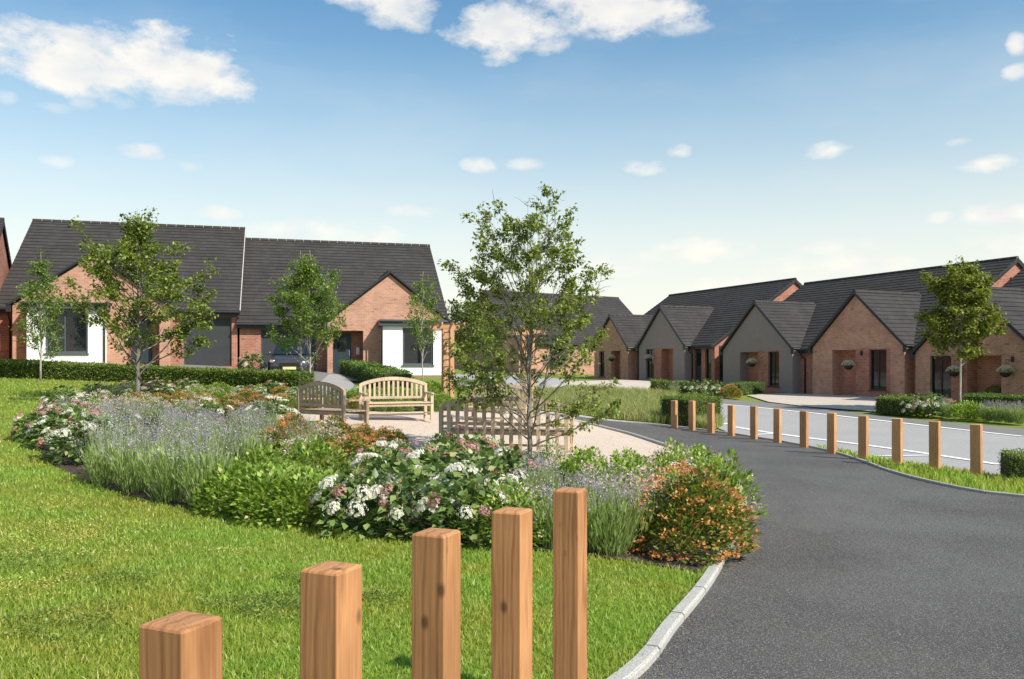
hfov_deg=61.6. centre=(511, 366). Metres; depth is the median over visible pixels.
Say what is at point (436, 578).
timber post
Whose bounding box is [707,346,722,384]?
window
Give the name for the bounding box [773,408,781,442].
timber post
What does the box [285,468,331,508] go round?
green shrub
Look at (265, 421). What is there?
lavender clump
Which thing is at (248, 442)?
lavender clump
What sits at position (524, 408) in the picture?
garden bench
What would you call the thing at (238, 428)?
lavender clump
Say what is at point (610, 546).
lavender clump
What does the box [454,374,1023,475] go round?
car park
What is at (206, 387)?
green shrub
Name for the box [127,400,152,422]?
lavender clump
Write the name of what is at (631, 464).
green shrub
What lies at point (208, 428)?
lavender clump
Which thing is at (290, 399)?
green shrub
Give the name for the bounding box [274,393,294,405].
orange flowering bush
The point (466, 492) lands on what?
hydrangea bush
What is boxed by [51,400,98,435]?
hydrangea bush
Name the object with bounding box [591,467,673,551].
lavender clump
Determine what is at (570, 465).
green shrub
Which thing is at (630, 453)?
green shrub
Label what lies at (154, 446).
lavender clump
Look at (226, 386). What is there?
green shrub
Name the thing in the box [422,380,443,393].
green shrub
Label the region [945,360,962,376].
hanging basket
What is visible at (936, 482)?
kerb
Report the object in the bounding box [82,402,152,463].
lavender clump
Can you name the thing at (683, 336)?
brick house
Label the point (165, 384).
hydrangea bush
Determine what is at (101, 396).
pink flowering bush
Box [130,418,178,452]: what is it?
lavender clump
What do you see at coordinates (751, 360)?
hanging basket
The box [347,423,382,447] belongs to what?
orange flowering bush
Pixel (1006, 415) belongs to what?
lavender clump
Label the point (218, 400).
orange flowering bush
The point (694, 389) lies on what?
hydrangea bush
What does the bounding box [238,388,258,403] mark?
orange flowering bush
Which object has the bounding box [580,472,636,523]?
pink flowering bush
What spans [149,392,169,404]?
orange flowering bush
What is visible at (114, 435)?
lavender clump
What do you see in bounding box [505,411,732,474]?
kerb
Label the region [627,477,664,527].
pink flowering bush
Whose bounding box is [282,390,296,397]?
white flowering bush
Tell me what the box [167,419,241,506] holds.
lavender clump
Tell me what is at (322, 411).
garden bench
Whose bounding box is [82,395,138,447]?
lavender clump
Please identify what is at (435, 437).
white flowering bush
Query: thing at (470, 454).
hydrangea bush
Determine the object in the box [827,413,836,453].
timber post
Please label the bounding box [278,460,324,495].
green shrub
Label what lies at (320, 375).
driveway
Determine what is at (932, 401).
hydrangea bush
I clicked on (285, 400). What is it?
hydrangea bush
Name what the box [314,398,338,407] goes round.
orange flowering bush
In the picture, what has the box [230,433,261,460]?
lavender clump
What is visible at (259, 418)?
lavender clump
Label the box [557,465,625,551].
lavender clump
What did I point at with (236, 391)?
white flowering bush
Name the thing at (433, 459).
hydrangea bush
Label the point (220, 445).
lavender clump
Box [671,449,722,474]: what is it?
green shrub
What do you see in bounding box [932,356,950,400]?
window
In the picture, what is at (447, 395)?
green shrub
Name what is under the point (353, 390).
green shrub
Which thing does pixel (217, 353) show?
garage door
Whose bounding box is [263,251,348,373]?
birch tree
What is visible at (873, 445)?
road marking
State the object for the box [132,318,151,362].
door
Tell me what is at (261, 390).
white flowering bush
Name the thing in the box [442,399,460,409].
green shrub
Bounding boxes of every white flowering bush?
[145,400,164,410]
[228,385,243,395]
[231,388,244,394]
[246,387,265,393]
[248,399,265,410]
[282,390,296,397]
[386,438,411,453]
[418,430,463,449]
[421,440,452,451]
[466,433,508,454]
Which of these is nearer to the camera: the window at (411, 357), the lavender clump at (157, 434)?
the lavender clump at (157, 434)
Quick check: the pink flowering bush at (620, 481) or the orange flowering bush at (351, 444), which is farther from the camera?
the orange flowering bush at (351, 444)
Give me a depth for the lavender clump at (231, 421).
16.61 m
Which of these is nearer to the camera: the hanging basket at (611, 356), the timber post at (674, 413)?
the timber post at (674, 413)
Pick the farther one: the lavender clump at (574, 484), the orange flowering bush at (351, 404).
the orange flowering bush at (351, 404)
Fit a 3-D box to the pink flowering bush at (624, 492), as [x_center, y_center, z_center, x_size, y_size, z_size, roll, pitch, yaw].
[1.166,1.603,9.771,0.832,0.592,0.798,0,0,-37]
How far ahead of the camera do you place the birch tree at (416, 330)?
32.94 m
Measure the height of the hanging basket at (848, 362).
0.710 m
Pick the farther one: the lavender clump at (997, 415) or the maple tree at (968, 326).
the maple tree at (968, 326)
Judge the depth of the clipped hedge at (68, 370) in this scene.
31.83 m
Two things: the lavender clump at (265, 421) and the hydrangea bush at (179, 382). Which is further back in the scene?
the hydrangea bush at (179, 382)
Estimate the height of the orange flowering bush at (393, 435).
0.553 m
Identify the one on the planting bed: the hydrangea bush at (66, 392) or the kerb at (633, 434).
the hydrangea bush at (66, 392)
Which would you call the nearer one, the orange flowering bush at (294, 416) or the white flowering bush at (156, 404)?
the orange flowering bush at (294, 416)
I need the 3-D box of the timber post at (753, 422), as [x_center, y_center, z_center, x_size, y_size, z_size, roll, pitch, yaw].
[7.186,1.776,25.520,0.175,1.190,0.175,0,0,40]
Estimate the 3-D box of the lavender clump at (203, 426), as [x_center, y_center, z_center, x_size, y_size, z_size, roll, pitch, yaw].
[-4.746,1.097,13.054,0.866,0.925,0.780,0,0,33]
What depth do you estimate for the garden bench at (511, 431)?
15.12 m
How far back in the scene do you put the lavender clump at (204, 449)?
11.74 m
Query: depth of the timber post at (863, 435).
18.84 m
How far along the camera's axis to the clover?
6.36 m
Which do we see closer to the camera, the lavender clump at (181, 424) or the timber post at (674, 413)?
the lavender clump at (181, 424)
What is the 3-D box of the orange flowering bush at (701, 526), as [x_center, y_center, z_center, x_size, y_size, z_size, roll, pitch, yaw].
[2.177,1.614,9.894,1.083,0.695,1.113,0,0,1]
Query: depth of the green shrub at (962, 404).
29.49 m
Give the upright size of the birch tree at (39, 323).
4.935 m
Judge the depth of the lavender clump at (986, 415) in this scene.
28.90 m
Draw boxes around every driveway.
[176,364,226,367]
[257,368,357,380]
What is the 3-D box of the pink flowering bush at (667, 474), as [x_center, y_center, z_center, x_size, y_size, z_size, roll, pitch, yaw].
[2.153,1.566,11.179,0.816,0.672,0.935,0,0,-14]
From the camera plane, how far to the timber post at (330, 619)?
2.71 m
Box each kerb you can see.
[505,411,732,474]
[534,410,1023,497]
[606,480,746,678]
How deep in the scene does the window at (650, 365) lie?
58.87 m
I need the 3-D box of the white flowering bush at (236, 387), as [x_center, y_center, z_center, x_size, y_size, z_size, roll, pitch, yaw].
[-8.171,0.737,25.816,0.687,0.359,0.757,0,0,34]
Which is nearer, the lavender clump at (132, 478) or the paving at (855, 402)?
the lavender clump at (132, 478)
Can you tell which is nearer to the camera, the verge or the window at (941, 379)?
the verge
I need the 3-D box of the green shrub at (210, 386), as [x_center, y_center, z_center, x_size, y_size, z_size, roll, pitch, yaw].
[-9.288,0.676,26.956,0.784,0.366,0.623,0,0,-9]
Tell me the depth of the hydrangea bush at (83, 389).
22.20 m
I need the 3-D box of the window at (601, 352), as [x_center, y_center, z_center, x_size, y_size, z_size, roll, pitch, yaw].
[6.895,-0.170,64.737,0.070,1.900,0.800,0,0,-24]
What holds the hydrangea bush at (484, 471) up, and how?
on the planting bed
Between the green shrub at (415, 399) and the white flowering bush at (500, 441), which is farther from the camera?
the green shrub at (415, 399)
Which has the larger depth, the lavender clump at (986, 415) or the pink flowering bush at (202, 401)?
the lavender clump at (986, 415)
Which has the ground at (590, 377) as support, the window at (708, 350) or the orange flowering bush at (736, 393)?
the orange flowering bush at (736, 393)
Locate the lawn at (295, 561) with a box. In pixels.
[0,378,701,678]
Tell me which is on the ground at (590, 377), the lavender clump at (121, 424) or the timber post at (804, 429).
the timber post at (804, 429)
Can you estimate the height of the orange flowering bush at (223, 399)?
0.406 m
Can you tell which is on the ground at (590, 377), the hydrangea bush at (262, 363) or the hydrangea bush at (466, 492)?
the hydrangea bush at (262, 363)
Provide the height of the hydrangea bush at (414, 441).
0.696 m
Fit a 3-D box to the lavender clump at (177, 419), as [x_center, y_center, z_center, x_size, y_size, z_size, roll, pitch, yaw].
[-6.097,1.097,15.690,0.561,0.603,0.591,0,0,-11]
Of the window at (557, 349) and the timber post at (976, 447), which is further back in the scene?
the window at (557, 349)
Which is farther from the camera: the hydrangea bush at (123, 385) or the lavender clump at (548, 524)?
the hydrangea bush at (123, 385)
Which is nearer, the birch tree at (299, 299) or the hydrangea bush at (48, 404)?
the hydrangea bush at (48, 404)
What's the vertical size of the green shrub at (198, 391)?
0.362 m
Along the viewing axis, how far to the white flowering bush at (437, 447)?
13.24 m
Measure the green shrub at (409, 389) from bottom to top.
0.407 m
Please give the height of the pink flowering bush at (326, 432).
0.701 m
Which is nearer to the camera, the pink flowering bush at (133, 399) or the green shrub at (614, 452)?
the green shrub at (614, 452)
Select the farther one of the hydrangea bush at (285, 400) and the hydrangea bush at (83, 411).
the hydrangea bush at (285, 400)
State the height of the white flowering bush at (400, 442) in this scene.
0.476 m
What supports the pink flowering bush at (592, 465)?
on the planting bed
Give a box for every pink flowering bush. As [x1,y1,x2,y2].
[80,383,101,398]
[80,394,112,410]
[85,388,115,406]
[89,392,111,402]
[97,381,121,395]
[112,392,136,405]
[114,397,132,406]
[115,388,133,397]
[116,383,146,397]
[123,395,152,414]
[132,392,155,408]
[139,395,170,411]
[164,397,193,412]
[178,389,196,396]
[186,382,206,393]
[190,393,217,416]
[206,386,226,396]
[273,434,315,467]
[307,416,347,456]
[517,483,553,529]
[568,454,625,489]
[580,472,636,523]
[601,485,639,499]
[612,460,668,495]
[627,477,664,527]
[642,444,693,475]
[655,462,692,511]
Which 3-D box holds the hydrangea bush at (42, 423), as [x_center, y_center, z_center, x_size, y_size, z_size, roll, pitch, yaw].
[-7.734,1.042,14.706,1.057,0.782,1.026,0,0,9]
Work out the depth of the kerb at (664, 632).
6.15 m
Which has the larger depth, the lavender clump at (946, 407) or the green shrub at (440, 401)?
the lavender clump at (946, 407)
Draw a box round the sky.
[0,0,1023,332]
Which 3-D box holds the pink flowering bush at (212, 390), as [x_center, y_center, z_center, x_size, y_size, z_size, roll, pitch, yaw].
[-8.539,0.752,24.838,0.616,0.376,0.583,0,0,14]
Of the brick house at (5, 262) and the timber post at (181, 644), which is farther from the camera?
the brick house at (5, 262)
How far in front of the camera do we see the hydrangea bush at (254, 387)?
25.36 m
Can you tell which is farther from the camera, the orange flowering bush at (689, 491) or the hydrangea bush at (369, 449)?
the hydrangea bush at (369, 449)
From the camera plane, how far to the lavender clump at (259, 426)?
14.66 m
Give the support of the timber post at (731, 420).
on the ground at (590, 377)
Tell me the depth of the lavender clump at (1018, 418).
27.88 m
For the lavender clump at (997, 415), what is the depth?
28.58 m
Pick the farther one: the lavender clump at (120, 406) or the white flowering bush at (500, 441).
the lavender clump at (120, 406)
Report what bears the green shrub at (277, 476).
on the planting bed
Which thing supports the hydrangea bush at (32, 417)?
on the planting bed
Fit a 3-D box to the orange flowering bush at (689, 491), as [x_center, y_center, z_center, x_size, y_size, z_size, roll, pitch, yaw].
[1.835,1.482,9.032,1.527,0.962,1.657,0,0,-7]
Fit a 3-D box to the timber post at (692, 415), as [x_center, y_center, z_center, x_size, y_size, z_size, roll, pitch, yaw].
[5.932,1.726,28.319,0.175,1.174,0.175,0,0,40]
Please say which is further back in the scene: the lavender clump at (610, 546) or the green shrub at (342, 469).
the green shrub at (342, 469)
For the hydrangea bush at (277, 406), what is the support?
on the planting bed
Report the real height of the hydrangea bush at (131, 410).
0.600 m
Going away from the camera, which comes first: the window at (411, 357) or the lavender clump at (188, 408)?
the lavender clump at (188, 408)
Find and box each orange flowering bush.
[124,392,147,402]
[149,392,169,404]
[163,394,186,408]
[169,391,192,405]
[193,394,221,405]
[218,400,247,416]
[219,394,246,405]
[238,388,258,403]
[247,394,265,407]
[256,421,315,460]
[262,394,291,408]
[269,385,292,395]
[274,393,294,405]
[274,413,310,437]
[294,395,318,408]
[310,413,351,445]
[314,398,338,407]
[319,434,371,470]
[340,432,378,463]
[346,396,371,410]
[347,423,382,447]
[366,425,413,452]
[621,461,765,565]
[659,476,745,540]
[719,384,742,397]
[940,399,958,412]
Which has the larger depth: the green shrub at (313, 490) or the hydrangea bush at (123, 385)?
the hydrangea bush at (123, 385)
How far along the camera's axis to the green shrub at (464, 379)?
31.88 m
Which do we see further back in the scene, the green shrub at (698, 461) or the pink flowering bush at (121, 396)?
the pink flowering bush at (121, 396)
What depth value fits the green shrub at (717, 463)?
10.75 m
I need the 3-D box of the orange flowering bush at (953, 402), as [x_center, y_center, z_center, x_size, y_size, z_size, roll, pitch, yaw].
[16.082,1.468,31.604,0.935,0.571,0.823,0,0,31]
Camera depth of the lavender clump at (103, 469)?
11.50 m
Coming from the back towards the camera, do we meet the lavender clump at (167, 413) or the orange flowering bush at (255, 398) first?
the orange flowering bush at (255, 398)
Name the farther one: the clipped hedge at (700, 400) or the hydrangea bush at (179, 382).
the clipped hedge at (700, 400)
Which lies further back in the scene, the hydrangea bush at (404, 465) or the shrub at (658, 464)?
the shrub at (658, 464)
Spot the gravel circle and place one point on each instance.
(420, 428)
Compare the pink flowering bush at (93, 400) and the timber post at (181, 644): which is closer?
the timber post at (181, 644)
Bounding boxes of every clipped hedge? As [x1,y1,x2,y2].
[0,358,315,389]
[338,359,414,389]
[650,378,692,393]
[659,392,723,426]
[728,381,765,395]
[874,394,913,416]
[962,391,1023,413]
[997,448,1023,480]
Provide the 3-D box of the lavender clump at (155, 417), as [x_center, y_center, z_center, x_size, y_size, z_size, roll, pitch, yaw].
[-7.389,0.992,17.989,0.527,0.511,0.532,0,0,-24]
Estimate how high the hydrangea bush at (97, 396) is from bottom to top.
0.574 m
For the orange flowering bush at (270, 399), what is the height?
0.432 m
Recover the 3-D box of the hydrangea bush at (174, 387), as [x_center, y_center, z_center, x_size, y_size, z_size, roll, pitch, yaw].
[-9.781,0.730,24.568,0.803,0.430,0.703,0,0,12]
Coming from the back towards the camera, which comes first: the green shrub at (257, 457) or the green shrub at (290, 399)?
the green shrub at (290, 399)
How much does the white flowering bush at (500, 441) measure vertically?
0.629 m
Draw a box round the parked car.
[265,342,315,373]
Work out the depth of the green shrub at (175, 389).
23.99 m
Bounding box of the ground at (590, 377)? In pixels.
[0,364,1023,431]
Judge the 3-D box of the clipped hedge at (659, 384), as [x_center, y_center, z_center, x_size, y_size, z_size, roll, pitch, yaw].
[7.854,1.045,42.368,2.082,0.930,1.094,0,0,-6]
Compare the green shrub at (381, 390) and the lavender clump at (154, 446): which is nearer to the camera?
the lavender clump at (154, 446)
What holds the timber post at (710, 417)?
on the ground at (590, 377)
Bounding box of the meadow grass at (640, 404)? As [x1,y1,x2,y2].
[504,383,725,428]
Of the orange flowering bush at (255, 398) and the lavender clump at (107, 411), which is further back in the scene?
the orange flowering bush at (255, 398)
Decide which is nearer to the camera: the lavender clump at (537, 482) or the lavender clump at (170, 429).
the lavender clump at (537, 482)
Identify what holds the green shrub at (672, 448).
on the planting bed
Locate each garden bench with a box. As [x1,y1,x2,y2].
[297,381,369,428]
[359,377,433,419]
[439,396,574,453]
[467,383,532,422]
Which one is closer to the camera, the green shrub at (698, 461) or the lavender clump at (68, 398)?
the green shrub at (698, 461)
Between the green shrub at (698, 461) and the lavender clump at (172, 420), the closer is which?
the green shrub at (698, 461)
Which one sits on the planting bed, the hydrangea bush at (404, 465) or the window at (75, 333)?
the hydrangea bush at (404, 465)
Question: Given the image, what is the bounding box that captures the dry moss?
[0,495,256,602]
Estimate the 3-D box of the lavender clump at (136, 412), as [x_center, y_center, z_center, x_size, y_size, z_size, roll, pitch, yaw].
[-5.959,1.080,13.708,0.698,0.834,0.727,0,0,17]
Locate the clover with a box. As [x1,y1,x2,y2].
[0,544,408,646]
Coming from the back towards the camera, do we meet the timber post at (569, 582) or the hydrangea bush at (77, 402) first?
the hydrangea bush at (77, 402)
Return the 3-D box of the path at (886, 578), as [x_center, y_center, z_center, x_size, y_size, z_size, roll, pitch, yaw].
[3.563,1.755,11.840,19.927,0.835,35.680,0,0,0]
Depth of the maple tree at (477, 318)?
51.59 m
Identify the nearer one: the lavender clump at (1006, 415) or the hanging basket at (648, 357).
the lavender clump at (1006, 415)
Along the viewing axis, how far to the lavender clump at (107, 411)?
15.21 m
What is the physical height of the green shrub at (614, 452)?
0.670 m
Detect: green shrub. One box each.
[162,387,181,394]
[186,387,203,398]
[189,384,209,393]
[189,455,274,517]
[207,382,225,391]
[209,390,227,398]
[210,381,233,393]
[216,444,287,496]
[221,460,317,525]
[239,444,291,461]
[264,465,347,528]
[273,396,296,408]
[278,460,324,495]
[285,436,347,474]
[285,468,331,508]
[318,460,356,499]
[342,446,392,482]
[345,389,358,399]
[346,392,357,399]
[350,388,363,396]
[366,387,385,395]
[372,399,394,411]
[390,399,414,411]
[395,387,413,398]
[408,392,429,400]
[417,398,438,411]
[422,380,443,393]
[428,394,444,403]
[435,392,451,402]
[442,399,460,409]
[454,376,471,389]
[459,478,550,549]
[548,448,607,488]
[564,445,607,484]
[593,449,651,477]
[603,454,657,495]
[617,446,659,471]
[648,437,702,473]
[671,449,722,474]
[673,455,731,492]
[686,443,724,469]
[686,445,769,523]
[946,400,980,419]
[957,401,989,419]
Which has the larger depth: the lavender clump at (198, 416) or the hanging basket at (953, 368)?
the hanging basket at (953, 368)
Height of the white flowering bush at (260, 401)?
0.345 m
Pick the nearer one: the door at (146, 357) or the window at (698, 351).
the door at (146, 357)
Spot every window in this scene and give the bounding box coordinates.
[43,309,88,353]
[402,328,434,365]
[550,347,567,365]
[600,351,603,376]
[647,349,653,377]
[696,349,700,383]
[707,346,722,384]
[767,351,778,386]
[868,349,886,390]
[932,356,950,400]
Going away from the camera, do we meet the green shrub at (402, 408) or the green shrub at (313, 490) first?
the green shrub at (313, 490)
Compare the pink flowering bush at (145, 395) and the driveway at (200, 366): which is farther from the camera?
the driveway at (200, 366)
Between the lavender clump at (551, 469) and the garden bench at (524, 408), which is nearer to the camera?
the lavender clump at (551, 469)
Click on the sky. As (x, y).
(697, 145)
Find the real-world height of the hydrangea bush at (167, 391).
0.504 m
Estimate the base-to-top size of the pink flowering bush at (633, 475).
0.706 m
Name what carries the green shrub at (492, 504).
on the planting bed
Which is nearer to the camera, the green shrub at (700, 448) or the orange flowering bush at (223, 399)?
the green shrub at (700, 448)
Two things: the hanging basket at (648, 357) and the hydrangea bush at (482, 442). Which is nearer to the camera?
the hydrangea bush at (482, 442)
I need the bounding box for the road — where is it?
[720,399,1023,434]
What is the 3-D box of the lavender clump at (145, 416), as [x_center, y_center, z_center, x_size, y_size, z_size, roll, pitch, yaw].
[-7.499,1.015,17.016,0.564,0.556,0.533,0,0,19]
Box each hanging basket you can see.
[607,355,614,360]
[644,351,652,361]
[746,358,757,366]
[841,355,854,369]
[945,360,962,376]
[996,360,1014,376]
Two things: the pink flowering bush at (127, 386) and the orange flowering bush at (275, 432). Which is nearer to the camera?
the orange flowering bush at (275, 432)
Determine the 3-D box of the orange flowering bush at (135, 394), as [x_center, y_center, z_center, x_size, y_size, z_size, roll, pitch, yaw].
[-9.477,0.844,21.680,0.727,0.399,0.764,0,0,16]
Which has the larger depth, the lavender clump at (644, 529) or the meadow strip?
the meadow strip
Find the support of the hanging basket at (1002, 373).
attached to the brick house at (980, 374)
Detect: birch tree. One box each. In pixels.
[8,249,68,379]
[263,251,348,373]
[399,271,444,385]
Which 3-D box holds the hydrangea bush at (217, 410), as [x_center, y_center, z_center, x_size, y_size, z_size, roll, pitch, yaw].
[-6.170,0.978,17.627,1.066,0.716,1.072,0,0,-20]
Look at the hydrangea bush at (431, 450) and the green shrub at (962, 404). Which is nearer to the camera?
the hydrangea bush at (431, 450)
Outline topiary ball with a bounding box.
[984,385,1000,393]
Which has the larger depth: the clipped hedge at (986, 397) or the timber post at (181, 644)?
the clipped hedge at (986, 397)
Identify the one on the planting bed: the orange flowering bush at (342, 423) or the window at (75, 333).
the orange flowering bush at (342, 423)
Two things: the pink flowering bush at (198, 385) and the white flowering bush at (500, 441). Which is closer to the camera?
the white flowering bush at (500, 441)
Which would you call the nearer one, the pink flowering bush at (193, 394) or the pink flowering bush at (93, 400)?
the pink flowering bush at (93, 400)
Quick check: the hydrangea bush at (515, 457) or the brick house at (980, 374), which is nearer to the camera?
the hydrangea bush at (515, 457)
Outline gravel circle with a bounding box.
[301,411,679,478]
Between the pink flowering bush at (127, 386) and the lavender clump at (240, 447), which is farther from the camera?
the pink flowering bush at (127, 386)
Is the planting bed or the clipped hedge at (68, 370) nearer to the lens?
the planting bed
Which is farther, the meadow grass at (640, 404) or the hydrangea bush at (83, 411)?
the meadow grass at (640, 404)
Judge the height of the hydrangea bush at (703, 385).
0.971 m
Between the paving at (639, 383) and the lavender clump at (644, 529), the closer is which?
the lavender clump at (644, 529)
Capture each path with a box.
[318,374,355,391]
[544,413,1023,678]
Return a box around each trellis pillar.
[429,322,465,398]
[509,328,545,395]
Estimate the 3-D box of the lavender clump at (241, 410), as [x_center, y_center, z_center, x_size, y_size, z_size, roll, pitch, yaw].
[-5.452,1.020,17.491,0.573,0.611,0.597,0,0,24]
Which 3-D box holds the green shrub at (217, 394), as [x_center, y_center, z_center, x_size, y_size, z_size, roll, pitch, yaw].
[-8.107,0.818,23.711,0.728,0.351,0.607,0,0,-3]
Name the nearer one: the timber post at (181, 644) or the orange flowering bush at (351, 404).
the timber post at (181, 644)
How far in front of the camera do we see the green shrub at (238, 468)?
9.85 m
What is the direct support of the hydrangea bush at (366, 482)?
on the planting bed
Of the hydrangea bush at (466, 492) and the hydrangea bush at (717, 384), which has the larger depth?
the hydrangea bush at (717, 384)
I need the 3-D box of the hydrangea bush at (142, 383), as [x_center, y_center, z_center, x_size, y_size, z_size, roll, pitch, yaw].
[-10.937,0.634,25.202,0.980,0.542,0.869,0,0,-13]
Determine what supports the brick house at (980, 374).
on the ground at (590, 377)
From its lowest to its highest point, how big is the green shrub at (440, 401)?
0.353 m
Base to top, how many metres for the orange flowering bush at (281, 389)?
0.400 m
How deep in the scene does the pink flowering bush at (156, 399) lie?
19.66 m
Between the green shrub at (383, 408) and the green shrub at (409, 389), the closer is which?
the green shrub at (383, 408)
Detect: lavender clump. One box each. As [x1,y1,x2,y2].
[52,396,83,410]
[74,422,131,484]
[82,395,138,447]
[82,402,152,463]
[87,398,126,433]
[87,423,141,473]
[100,421,167,492]
[110,399,133,413]
[111,408,164,451]
[122,406,147,424]
[126,425,181,483]
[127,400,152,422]
[128,417,211,502]
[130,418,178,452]
[146,403,170,425]
[155,407,191,437]
[156,405,184,427]
[157,408,207,452]
[159,405,180,421]
[162,411,200,446]
[164,412,191,424]
[166,427,219,483]
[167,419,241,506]
[171,409,227,455]
[175,398,200,421]
[182,416,236,467]
[186,405,213,429]
[193,419,217,434]
[196,407,218,423]
[196,410,227,442]
[213,408,263,456]
[224,410,247,432]
[224,415,278,461]
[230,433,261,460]
[231,403,255,419]
[237,395,279,432]
[245,418,275,443]
[246,409,274,427]
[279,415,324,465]
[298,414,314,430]
[516,453,568,509]
[517,476,578,547]
[519,451,561,482]
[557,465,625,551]
[559,469,597,493]
[572,463,650,556]
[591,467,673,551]
[667,380,679,393]
[938,396,954,416]
[978,400,997,420]
[986,400,1010,421]
[998,401,1020,422]
[1007,400,1023,423]
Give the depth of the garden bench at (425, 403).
20.31 m
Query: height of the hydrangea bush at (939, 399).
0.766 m
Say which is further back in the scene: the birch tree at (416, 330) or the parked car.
the parked car
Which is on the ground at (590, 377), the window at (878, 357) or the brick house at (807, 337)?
the brick house at (807, 337)
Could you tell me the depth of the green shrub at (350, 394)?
24.20 m
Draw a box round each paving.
[547,380,650,390]
[748,393,875,410]
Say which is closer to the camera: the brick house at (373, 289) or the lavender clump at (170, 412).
the lavender clump at (170, 412)
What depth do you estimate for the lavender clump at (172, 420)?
15.02 m
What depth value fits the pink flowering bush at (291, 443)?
12.70 m
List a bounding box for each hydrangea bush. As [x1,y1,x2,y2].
[9,404,71,441]
[24,405,89,449]
[36,405,120,464]
[39,384,84,408]
[39,393,74,413]
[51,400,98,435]
[52,403,105,442]
[70,391,108,405]
[79,382,112,402]
[105,407,146,428]
[115,380,132,393]
[123,379,152,393]
[126,381,150,396]
[146,385,174,397]
[147,377,173,387]
[148,380,176,393]
[161,384,184,392]
[174,378,199,391]
[185,397,234,429]
[236,349,266,369]
[244,384,265,395]
[244,395,300,424]
[262,380,289,393]
[265,399,295,425]
[306,452,417,538]
[339,440,431,512]
[346,437,405,472]
[354,457,467,538]
[391,444,466,492]
[398,437,488,515]
[401,440,455,490]
[405,464,519,549]
[431,451,526,530]
[433,424,500,469]
[439,441,510,480]
[473,441,542,497]
[486,444,540,487]
[529,438,570,477]
[682,379,703,394]
[693,378,717,395]
[706,380,728,395]
[899,391,933,416]
[914,391,945,417]
[927,393,950,410]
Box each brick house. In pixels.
[0,217,11,288]
[0,219,245,367]
[236,237,454,376]
[454,290,631,373]
[591,278,801,385]
[719,256,1023,396]
[909,268,1023,401]
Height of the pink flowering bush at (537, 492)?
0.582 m
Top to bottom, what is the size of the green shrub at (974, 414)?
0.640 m
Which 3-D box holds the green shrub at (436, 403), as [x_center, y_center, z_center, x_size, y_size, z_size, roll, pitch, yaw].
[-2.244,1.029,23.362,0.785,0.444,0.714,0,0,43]
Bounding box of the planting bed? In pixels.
[40,393,738,571]
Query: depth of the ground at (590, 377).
32.82 m
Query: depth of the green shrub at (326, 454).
12.15 m
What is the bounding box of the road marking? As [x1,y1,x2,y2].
[724,404,1020,463]
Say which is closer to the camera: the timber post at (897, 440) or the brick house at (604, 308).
the timber post at (897, 440)
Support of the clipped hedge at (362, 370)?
on the ground at (590, 377)
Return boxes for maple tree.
[446,298,513,373]
[913,255,1012,402]
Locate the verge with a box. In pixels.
[820,447,1023,493]
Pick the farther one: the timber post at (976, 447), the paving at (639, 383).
the paving at (639, 383)
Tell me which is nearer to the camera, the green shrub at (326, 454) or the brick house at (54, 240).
the green shrub at (326, 454)
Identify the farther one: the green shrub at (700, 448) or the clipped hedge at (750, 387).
the clipped hedge at (750, 387)
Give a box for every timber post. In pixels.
[139,610,221,678]
[300,561,361,678]
[412,527,460,678]
[491,507,531,678]
[553,487,586,678]
[671,400,677,427]
[688,401,695,430]
[707,403,714,432]
[728,405,734,435]
[750,406,757,438]
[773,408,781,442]
[800,411,808,447]
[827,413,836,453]
[858,415,868,458]
[892,418,902,464]
[929,421,940,468]
[970,424,982,476]
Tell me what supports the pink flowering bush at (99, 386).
on the planting bed
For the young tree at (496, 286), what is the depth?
14.02 m
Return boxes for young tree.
[56,206,219,393]
[437,181,622,456]
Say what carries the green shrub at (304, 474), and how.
on the planting bed
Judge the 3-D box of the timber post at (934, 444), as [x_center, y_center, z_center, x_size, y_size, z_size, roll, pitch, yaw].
[8.197,1.654,16.660,0.175,1.188,0.175,0,0,40]
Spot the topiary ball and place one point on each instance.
(994, 390)
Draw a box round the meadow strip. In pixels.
[514,405,720,428]
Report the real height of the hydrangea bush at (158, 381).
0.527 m
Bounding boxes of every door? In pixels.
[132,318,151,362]
[185,318,229,365]
[262,331,313,368]
[333,333,350,371]
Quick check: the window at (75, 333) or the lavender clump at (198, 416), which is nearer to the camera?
the lavender clump at (198, 416)
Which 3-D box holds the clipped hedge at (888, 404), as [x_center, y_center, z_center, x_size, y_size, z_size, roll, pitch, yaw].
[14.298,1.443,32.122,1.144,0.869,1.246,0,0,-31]
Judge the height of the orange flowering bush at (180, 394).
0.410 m

